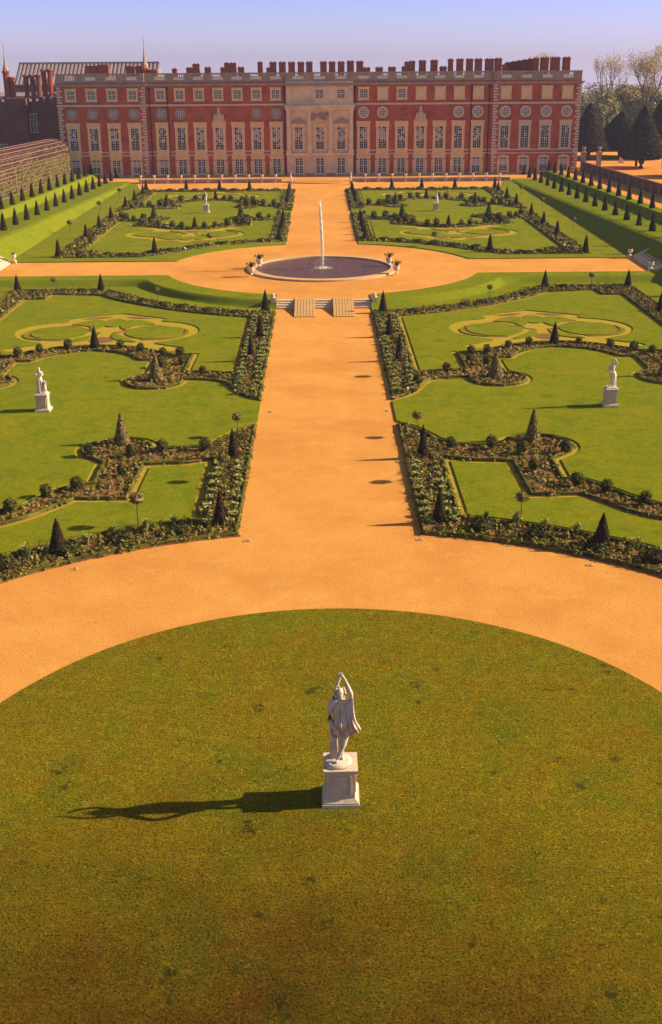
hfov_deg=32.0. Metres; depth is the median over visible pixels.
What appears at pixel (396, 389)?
clump plant
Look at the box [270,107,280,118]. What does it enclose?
round window
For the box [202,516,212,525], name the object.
clump plant
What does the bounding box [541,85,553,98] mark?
attic window
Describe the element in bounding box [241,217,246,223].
round shrub
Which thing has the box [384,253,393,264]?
planted urn
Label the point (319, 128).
tall window
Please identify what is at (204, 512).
flowering spray
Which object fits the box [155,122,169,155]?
tall window
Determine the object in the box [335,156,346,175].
ground window
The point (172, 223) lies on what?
round shrub
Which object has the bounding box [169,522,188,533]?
bush
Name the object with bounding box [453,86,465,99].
attic window
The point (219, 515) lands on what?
yew cone
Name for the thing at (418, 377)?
round shrub
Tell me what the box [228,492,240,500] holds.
clump plant
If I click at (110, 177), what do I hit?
yew cone
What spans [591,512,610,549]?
yew cone
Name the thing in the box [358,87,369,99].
attic window
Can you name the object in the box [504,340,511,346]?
round shrub
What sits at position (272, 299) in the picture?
step pier
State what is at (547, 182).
yew cone
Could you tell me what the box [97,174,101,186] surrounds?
yew cone
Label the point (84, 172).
yew cone
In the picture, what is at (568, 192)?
yew cone
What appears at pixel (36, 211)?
yew cone
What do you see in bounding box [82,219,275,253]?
box hedge
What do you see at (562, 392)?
lawn
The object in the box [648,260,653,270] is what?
stair urn
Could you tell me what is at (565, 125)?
tall window
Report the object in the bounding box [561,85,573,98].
attic window
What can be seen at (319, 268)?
pond water
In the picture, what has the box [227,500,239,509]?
clump plant
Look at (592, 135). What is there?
clipped yew tree
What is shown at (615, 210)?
yew cone
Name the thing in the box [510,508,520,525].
flowering spray
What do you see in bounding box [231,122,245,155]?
tall window
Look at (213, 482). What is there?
clump plant
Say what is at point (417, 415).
standard tree
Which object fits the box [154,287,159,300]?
standard tree
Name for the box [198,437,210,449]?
round shrub
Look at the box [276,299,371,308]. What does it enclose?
stone steps
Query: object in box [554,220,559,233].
yew cone
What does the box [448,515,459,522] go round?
clump plant
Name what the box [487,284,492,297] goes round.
standard tree
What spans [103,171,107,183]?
yew cone
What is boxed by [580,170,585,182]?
yew cone
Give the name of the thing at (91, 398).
lawn
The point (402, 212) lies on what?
variegated shrub
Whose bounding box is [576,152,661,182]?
park gravel
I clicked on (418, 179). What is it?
forecourt wall
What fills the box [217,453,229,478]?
standard tree
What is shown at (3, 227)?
yew cone
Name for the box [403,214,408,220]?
round shrub
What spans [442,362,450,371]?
round shrub
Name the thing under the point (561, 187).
yew cone
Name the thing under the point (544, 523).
flowering spray
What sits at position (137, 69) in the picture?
chimney stack
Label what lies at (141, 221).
round shrub
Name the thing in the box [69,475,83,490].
round shrub
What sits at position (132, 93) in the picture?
attic window
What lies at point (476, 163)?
ground window
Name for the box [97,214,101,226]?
yew cone
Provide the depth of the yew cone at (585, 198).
171.80 m
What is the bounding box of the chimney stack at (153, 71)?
[148,69,157,76]
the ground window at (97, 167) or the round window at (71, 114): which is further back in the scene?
the ground window at (97, 167)
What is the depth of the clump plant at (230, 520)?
57.32 m
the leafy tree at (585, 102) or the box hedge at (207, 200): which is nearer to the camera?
the box hedge at (207, 200)
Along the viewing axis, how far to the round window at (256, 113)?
221.16 m
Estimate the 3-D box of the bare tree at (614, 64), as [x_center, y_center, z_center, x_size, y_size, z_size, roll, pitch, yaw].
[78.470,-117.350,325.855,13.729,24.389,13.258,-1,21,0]
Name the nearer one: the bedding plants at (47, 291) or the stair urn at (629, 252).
the bedding plants at (47, 291)
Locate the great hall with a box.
[15,61,161,91]
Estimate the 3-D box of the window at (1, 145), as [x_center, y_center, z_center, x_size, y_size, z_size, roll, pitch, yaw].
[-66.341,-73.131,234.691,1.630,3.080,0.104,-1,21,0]
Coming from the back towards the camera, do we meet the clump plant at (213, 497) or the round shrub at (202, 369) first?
the round shrub at (202, 369)
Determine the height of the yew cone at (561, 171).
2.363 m
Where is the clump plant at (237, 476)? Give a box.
[234,473,242,479]
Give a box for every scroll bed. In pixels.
[27,317,184,342]
[135,192,253,241]
[405,191,507,238]
[463,313,619,338]
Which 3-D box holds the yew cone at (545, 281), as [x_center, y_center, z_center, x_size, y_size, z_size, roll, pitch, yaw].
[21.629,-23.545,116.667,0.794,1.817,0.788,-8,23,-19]
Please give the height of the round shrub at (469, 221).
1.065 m
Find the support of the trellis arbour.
on the terrace bank at (23, 236)
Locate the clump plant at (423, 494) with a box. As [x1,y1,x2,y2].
[418,491,427,498]
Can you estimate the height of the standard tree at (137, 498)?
1.803 m
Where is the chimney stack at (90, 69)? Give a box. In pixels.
[84,66,97,76]
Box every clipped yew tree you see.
[577,103,609,159]
[604,111,633,152]
[617,105,661,167]
[652,99,661,138]
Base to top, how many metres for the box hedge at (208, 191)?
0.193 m
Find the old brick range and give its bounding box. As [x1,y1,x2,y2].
[0,69,60,174]
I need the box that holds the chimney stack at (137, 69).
[135,66,141,76]
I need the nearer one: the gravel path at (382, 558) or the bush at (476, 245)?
the gravel path at (382, 558)
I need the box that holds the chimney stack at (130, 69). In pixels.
[125,66,134,76]
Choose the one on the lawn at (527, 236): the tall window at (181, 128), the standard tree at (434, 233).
the standard tree at (434, 233)
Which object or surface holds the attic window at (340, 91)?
in the palace
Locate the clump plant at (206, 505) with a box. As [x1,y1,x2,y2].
[202,501,211,509]
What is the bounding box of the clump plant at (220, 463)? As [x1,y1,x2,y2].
[215,459,225,465]
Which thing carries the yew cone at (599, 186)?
on the terrace bank at (619, 231)
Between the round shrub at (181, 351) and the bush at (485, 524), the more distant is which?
the round shrub at (181, 351)
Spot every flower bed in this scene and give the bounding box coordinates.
[0,290,274,583]
[69,190,294,256]
[350,189,580,252]
[374,286,661,576]
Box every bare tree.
[527,51,561,73]
[591,52,634,125]
[617,40,661,107]
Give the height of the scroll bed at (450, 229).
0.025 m
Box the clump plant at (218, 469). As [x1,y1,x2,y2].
[215,466,222,471]
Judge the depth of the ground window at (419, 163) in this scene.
224.92 m
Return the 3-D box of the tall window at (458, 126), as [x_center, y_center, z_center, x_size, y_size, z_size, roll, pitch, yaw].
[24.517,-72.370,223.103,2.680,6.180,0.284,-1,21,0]
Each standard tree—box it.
[128,492,143,524]
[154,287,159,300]
[206,233,212,240]
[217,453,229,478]
[232,412,242,435]
[244,354,252,372]
[397,351,406,362]
[412,411,422,430]
[426,450,438,475]
[432,231,437,245]
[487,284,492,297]
[515,491,528,518]
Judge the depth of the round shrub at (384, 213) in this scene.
163.55 m
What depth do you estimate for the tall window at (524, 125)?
222.57 m
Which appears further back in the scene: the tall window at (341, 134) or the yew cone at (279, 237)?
the tall window at (341, 134)
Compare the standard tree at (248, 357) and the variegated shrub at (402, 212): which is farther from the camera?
the variegated shrub at (402, 212)
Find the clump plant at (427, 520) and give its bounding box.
[423,517,432,523]
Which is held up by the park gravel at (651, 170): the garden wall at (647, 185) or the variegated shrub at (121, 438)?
the garden wall at (647, 185)
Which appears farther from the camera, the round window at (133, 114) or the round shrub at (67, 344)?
the round window at (133, 114)
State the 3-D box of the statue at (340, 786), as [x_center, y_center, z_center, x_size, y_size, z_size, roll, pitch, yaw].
[0.311,6.836,35.295,1.214,4.473,1.209,-1,21,0]
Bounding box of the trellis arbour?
[0,138,70,198]
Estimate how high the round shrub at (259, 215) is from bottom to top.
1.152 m
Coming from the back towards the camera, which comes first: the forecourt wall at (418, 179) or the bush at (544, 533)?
the forecourt wall at (418, 179)
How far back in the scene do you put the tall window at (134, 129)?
222.13 m
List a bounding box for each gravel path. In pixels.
[0,183,323,299]
[0,309,331,703]
[321,181,647,298]
[324,308,661,691]
[557,171,661,208]
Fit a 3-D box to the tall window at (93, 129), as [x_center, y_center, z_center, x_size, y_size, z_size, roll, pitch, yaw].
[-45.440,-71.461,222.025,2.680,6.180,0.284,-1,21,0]
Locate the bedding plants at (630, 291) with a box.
[371,282,661,398]
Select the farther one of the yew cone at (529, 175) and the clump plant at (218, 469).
the yew cone at (529, 175)
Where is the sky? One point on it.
(177, 34)
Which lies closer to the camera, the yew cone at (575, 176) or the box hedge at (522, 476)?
the box hedge at (522, 476)
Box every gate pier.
[579,147,586,170]
[596,147,602,165]
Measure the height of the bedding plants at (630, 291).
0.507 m
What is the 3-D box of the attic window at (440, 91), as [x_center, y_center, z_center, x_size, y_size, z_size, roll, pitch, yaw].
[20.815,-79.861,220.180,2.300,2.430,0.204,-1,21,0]
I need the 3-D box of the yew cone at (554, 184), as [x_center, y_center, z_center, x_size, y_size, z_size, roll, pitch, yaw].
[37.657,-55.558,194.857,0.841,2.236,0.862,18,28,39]
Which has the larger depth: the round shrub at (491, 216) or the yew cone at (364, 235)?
the round shrub at (491, 216)
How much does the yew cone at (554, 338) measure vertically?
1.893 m
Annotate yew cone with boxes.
[0,195,3,208]
[0,212,6,230]
[10,191,14,204]
[12,208,18,224]
[14,275,20,291]
[20,186,24,200]
[23,203,29,219]
[29,183,34,196]
[34,201,39,214]
[38,180,43,193]
[44,196,49,210]
[47,176,51,189]
[49,518,66,555]
[53,192,58,206]
[55,174,59,186]
[55,240,61,256]
[62,189,66,202]
[63,173,66,183]
[70,170,73,181]
[70,185,74,198]
[76,167,80,178]
[77,181,81,195]
[83,165,86,176]
[83,224,88,237]
[84,179,88,191]
[89,163,92,173]
[90,326,99,348]
[91,176,95,188]
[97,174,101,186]
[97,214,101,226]
[97,274,104,290]
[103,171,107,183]
[108,206,113,217]
[109,170,112,180]
[123,197,127,207]
[144,179,147,189]
[151,237,158,253]
[192,217,197,227]
[213,490,225,524]
[228,429,238,458]
[247,335,255,361]
[256,314,263,337]
[261,290,269,310]
[277,227,281,240]
[359,212,362,225]
[360,220,364,232]
[362,227,367,238]
[379,291,386,311]
[385,313,392,336]
[395,334,402,360]
[417,424,427,458]
[432,488,445,523]
[445,215,451,225]
[486,234,492,250]
[504,187,508,197]
[514,193,518,204]
[527,166,531,177]
[529,203,533,214]
[532,168,536,179]
[539,170,542,182]
[541,212,545,223]
[541,270,548,287]
[545,175,549,185]
[547,159,550,170]
[549,322,558,344]
[552,176,556,188]
[553,161,556,172]
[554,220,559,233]
[558,179,563,191]
[559,164,563,174]
[566,166,569,177]
[566,181,571,194]
[573,169,577,179]
[574,184,579,198]
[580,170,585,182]
[582,186,587,201]
[582,235,588,252]
[588,172,593,185]
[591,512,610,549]
[592,191,597,205]
[597,175,601,188]
[601,194,607,210]
[606,178,611,192]
[612,199,617,214]
[615,180,621,195]
[623,203,629,219]
[624,269,631,286]
[626,185,631,199]
[635,208,641,224]
[637,188,642,203]
[648,212,655,230]
[649,192,654,207]
[656,292,661,311]
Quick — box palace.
[53,56,584,176]
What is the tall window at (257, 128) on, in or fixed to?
in the palace
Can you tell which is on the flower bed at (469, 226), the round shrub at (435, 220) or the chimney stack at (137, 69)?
the round shrub at (435, 220)
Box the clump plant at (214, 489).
[209,487,219,492]
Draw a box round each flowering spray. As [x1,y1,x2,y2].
[19,541,31,559]
[82,531,91,544]
[141,518,150,532]
[170,515,176,521]
[199,506,209,518]
[450,507,459,516]
[482,510,488,518]
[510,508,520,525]
[541,517,549,527]
[572,522,581,534]
[632,537,640,549]
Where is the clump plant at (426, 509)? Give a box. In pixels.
[421,506,432,514]
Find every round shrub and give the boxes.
[2,497,17,512]
[13,347,22,355]
[34,343,42,351]
[39,483,51,496]
[63,338,71,348]
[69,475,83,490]
[83,443,95,455]
[116,339,124,347]
[116,463,127,475]
[122,212,128,218]
[125,443,137,455]
[136,342,143,350]
[138,217,145,224]
[155,438,168,451]
[157,355,166,367]
[159,347,166,355]
[169,220,175,226]
[175,346,184,355]
[178,356,185,364]
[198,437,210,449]
[199,365,206,373]
[223,217,230,225]
[230,376,238,383]
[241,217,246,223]
[255,212,262,218]
[365,198,371,203]
[370,210,376,216]
[382,210,388,217]
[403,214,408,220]
[409,216,416,223]
[413,374,421,383]
[434,217,439,224]
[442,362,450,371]
[446,436,456,447]
[465,353,472,361]
[467,218,473,224]
[467,345,474,353]
[482,353,491,364]
[483,344,491,351]
[485,434,498,448]
[487,213,494,219]
[497,214,503,221]
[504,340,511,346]
[516,439,527,452]
[525,337,532,344]
[528,458,540,470]
[559,438,571,451]
[570,471,583,484]
[576,336,581,343]
[601,478,613,491]
[606,338,614,347]
[629,340,638,350]
[638,490,651,504]
[648,344,656,353]
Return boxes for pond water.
[256,258,389,278]
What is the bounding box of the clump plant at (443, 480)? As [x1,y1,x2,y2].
[438,477,447,484]
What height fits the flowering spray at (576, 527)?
0.777 m
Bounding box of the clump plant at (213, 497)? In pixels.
[207,493,216,501]
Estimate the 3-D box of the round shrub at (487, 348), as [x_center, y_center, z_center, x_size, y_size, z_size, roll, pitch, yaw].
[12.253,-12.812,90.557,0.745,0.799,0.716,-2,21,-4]
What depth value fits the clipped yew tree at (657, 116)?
247.42 m
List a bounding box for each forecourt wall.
[139,178,281,183]
[352,176,509,181]
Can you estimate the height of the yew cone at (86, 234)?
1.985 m
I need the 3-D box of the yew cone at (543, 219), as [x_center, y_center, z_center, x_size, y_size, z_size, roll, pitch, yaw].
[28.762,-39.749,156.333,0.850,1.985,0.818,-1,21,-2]
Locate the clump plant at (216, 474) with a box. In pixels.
[212,471,221,478]
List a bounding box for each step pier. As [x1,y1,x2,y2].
[270,293,275,302]
[371,292,377,305]
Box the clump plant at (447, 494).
[442,490,452,499]
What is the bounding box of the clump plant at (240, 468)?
[234,464,244,471]
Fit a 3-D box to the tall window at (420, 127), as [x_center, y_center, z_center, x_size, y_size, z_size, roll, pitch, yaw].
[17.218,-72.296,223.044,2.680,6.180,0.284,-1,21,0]
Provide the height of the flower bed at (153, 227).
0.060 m
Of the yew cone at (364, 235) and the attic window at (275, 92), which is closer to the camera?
the yew cone at (364, 235)
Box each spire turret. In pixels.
[2,46,10,97]
[140,40,149,72]
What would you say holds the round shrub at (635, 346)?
on the flower bed at (528, 455)
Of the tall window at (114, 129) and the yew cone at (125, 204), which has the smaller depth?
the yew cone at (125, 204)
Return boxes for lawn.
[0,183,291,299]
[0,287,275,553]
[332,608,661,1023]
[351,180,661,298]
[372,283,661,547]
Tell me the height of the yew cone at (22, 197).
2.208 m
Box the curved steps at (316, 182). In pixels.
[285,181,355,183]
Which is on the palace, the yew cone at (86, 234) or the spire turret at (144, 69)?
the spire turret at (144, 69)
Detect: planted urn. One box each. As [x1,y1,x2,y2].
[245,261,255,274]
[254,253,263,266]
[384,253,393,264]
[391,260,401,273]
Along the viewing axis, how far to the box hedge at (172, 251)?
137.46 m
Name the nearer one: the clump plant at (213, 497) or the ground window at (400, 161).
the clump plant at (213, 497)
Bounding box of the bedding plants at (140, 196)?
[115,188,295,211]
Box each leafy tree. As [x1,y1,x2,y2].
[580,90,589,114]
[588,91,622,127]
[615,81,654,117]
[631,102,657,120]
[647,88,661,105]
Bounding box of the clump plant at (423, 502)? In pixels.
[421,499,432,506]
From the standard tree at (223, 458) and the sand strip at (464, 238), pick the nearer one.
the standard tree at (223, 458)
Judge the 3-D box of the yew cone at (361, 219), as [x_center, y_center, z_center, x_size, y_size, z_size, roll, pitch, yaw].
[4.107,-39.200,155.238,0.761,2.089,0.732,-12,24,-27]
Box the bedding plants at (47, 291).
[0,287,275,401]
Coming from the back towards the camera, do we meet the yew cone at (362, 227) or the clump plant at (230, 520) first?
the yew cone at (362, 227)
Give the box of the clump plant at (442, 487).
[439,485,446,490]
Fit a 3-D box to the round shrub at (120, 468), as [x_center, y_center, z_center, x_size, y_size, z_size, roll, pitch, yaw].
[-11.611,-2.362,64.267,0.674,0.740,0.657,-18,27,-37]
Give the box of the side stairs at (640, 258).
[633,249,661,270]
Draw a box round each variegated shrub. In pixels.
[114,413,129,445]
[148,355,163,381]
[150,205,157,218]
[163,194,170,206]
[237,204,243,217]
[243,194,249,205]
[392,193,398,204]
[399,203,405,216]
[472,192,477,203]
[485,202,491,216]
[487,352,502,378]
[524,409,540,441]
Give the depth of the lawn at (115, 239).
148.65 m
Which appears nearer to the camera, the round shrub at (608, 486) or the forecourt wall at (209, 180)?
the round shrub at (608, 486)
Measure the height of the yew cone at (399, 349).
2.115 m
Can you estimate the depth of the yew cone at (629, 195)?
165.99 m
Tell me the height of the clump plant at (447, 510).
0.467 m
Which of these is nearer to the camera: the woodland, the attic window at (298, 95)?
the attic window at (298, 95)
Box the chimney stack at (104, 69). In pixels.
[97,64,109,76]
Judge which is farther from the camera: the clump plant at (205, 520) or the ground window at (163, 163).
the ground window at (163, 163)
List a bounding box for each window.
[0,144,8,159]
[29,113,37,132]
[64,89,75,101]
[66,109,77,120]
[66,123,81,156]
[70,157,82,173]
[85,89,97,101]
[86,123,101,156]
[87,109,97,119]
[90,157,102,176]
[105,88,117,101]
[107,108,118,119]
[107,123,121,156]
[110,157,122,176]
[126,88,138,101]
[127,123,142,156]
[128,108,138,119]
[130,157,143,176]
[154,88,166,101]
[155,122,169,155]
[156,108,166,119]
[156,156,171,176]
[173,88,184,101]
[174,122,188,155]
[175,108,185,119]
[175,156,190,175]
[192,88,203,100]
[193,122,207,155]
[194,156,208,175]
[212,88,223,100]
[212,122,226,155]
[213,156,227,175]
[231,87,242,100]
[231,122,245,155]
[232,156,246,175]
[250,87,261,100]
[250,122,263,154]
[251,107,261,118]
[251,155,265,175]
[269,87,281,100]
[269,122,282,154]
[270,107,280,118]
[270,155,283,175]
[292,87,303,100]
[292,123,305,150]
[293,156,304,175]
[313,87,325,100]
[313,123,326,149]
[314,156,325,175]
[334,123,347,149]
[335,87,346,99]
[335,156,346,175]
[356,155,370,174]
[357,121,370,154]
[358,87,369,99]
[358,106,368,117]
[375,154,388,174]
[376,121,389,153]
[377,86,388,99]
[377,106,387,117]
[394,121,408,153]
[394,154,407,174]
[396,86,407,99]
[412,154,426,174]
[413,120,427,153]
[415,86,426,99]
[431,154,445,173]
[432,120,446,153]
[434,86,446,99]
[450,154,464,173]
[451,120,465,153]
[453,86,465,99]
[453,106,463,117]
[468,154,482,173]
[470,120,484,153]
[472,106,482,117]
[473,86,484,98]
[497,120,511,148]
[497,154,508,173]
[500,86,511,98]
[500,105,510,116]
[517,154,528,173]
[518,120,531,148]
[520,85,532,98]
[520,105,530,116]
[537,154,548,173]
[538,120,551,148]
[540,105,551,116]
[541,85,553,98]
[557,154,569,170]
[558,120,572,148]
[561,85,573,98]
[561,105,571,116]
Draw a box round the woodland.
[580,80,661,121]
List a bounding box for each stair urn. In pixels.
[11,252,16,263]
[627,248,632,258]
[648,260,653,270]
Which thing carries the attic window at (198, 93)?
in the palace
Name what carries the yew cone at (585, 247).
on the flower bed at (469, 226)
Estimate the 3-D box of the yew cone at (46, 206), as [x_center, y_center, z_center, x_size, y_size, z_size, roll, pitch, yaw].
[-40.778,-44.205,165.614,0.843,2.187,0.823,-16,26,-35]
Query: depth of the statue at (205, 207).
170.76 m
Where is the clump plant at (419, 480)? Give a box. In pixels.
[415,477,422,484]
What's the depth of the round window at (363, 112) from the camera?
221.32 m
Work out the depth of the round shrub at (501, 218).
158.54 m
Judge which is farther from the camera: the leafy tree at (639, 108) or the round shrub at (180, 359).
the leafy tree at (639, 108)
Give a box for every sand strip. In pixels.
[0,295,259,552]
[87,191,281,253]
[359,190,559,248]
[392,290,661,545]
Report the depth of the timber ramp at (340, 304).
106.69 m
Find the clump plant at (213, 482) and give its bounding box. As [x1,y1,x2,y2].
[209,479,218,487]
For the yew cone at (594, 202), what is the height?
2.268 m
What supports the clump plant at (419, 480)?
on the flower bed at (528, 455)
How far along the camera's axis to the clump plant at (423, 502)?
59.41 m
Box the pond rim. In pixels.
[247,255,394,281]
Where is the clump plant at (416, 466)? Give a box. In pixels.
[411,462,421,469]
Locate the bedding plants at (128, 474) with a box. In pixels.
[0,424,257,581]
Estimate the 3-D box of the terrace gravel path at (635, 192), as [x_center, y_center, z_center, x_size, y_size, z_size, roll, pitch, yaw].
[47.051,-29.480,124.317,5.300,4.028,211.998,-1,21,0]
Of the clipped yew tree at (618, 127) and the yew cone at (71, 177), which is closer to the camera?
the yew cone at (71, 177)
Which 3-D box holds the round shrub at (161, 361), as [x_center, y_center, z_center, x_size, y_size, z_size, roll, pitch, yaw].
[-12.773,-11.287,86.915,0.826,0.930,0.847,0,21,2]
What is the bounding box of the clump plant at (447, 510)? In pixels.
[445,506,455,515]
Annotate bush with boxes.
[0,555,18,569]
[50,540,77,555]
[107,529,134,543]
[157,301,170,306]
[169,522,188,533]
[178,303,188,307]
[200,306,213,311]
[232,309,241,313]
[395,237,405,240]
[429,239,439,243]
[449,242,459,245]
[458,301,470,306]
[468,517,493,530]
[471,243,480,247]
[526,525,550,537]
[583,536,606,547]
[641,548,661,563]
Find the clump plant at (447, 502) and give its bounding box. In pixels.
[443,499,451,505]
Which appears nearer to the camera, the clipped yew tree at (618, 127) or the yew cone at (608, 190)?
the yew cone at (608, 190)
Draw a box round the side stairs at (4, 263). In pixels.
[0,256,10,269]
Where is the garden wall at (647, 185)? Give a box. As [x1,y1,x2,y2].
[583,162,661,195]
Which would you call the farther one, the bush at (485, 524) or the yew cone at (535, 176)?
the yew cone at (535, 176)
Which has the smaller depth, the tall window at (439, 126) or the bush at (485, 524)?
the bush at (485, 524)
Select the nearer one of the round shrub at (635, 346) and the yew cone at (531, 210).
the round shrub at (635, 346)
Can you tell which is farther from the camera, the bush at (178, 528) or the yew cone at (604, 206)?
the yew cone at (604, 206)
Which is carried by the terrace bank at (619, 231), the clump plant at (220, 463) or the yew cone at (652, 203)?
the yew cone at (652, 203)
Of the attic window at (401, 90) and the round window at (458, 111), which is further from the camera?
the round window at (458, 111)
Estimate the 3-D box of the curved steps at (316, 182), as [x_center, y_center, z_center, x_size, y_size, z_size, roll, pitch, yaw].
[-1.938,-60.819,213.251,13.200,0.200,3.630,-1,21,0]
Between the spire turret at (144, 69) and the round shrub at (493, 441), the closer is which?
the round shrub at (493, 441)
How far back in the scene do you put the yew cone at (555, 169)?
217.93 m
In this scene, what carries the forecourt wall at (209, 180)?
on the palace forecourt gravel at (294, 178)
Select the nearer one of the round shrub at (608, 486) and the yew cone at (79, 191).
the round shrub at (608, 486)
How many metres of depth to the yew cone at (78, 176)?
211.41 m
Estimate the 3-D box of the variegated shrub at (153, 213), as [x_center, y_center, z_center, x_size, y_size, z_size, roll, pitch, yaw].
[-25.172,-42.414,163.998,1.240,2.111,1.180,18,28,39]
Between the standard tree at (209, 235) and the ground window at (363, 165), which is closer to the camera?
the standard tree at (209, 235)
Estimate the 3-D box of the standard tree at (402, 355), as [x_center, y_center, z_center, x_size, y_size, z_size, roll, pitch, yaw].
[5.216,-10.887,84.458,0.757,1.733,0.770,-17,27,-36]
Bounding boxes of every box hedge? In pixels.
[0,288,274,399]
[0,293,251,374]
[0,423,255,580]
[0,457,215,555]
[53,214,290,257]
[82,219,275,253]
[116,189,294,211]
[137,190,279,205]
[348,187,525,209]
[352,211,589,253]
[358,188,504,203]
[368,217,563,250]
[373,284,661,398]
[397,288,661,372]
[399,422,661,573]
[439,455,661,549]
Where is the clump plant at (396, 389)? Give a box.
[392,386,400,391]
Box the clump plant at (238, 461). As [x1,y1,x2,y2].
[235,459,244,465]
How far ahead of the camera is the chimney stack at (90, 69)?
234.18 m
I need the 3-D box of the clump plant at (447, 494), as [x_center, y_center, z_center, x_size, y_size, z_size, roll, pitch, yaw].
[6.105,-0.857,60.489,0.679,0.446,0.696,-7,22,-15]
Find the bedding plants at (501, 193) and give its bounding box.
[346,186,526,208]
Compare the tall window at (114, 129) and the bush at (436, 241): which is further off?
the tall window at (114, 129)
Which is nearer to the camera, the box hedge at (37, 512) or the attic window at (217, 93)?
the box hedge at (37, 512)
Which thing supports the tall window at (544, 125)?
in the palace
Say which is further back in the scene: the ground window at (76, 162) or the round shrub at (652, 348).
the ground window at (76, 162)
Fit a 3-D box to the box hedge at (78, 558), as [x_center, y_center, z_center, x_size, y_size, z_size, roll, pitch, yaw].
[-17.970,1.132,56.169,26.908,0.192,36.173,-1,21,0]
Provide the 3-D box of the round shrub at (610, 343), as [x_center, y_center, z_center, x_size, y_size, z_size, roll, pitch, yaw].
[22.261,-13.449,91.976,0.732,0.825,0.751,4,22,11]
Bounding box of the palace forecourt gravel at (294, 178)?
[94,174,545,182]
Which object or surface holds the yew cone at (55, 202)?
on the terrace bank at (23, 236)
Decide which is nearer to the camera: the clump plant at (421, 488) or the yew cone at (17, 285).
the clump plant at (421, 488)
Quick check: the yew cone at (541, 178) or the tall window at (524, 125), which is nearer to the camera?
the yew cone at (541, 178)
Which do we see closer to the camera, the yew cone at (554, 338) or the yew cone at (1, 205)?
the yew cone at (554, 338)
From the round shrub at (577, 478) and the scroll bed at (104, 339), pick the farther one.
the scroll bed at (104, 339)
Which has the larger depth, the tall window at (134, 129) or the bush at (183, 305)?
the tall window at (134, 129)
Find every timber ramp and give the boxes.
[294,298,314,316]
[333,297,354,316]
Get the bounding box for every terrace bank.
[0,174,129,261]
[510,171,661,272]
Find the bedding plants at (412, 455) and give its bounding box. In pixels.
[398,421,661,576]
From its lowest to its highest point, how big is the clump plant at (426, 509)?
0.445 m
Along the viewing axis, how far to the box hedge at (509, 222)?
156.19 m
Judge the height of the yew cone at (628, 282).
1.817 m
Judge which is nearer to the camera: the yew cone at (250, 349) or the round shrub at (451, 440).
the round shrub at (451, 440)
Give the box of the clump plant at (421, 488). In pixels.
[416,485,425,491]
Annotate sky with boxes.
[0,0,661,96]
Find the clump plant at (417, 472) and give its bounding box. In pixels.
[413,470,422,477]
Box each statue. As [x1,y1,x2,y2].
[34,367,52,411]
[203,191,209,212]
[322,672,360,807]
[432,190,439,210]
[600,358,618,407]
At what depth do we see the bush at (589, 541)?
54.11 m
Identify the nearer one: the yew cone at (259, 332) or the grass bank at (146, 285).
the yew cone at (259, 332)
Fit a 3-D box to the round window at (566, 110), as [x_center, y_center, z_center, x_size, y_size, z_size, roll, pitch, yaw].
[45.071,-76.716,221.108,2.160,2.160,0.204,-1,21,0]
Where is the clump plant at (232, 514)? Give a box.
[227,510,236,517]
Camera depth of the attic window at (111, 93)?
219.17 m
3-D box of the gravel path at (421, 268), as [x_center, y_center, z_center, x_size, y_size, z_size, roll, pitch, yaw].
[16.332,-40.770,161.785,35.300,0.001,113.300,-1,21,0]
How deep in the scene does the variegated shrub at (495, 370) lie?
83.36 m
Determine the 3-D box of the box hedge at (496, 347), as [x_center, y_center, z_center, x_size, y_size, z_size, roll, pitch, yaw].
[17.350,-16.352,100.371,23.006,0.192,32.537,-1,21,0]
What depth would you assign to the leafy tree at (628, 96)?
328.82 m
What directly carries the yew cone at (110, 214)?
on the flower bed at (153, 227)
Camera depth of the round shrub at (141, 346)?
91.79 m
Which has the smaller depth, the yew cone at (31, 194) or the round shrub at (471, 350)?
the round shrub at (471, 350)
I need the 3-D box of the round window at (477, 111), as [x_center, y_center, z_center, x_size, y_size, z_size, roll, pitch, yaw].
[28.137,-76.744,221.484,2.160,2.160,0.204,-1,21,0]
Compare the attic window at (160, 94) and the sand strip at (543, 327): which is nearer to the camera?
the sand strip at (543, 327)
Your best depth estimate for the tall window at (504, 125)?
222.57 m
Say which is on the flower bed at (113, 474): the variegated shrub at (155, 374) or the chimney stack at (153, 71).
the variegated shrub at (155, 374)
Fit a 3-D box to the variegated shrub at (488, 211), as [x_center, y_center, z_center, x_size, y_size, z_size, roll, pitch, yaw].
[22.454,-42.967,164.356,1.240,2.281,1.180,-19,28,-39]
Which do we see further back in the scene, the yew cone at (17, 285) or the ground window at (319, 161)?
the ground window at (319, 161)
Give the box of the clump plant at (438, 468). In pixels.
[433,465,441,470]
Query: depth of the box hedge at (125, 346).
104.23 m
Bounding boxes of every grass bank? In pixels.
[0,279,275,308]
[371,275,661,307]
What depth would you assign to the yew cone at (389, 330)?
96.17 m
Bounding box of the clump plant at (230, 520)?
[226,517,233,524]

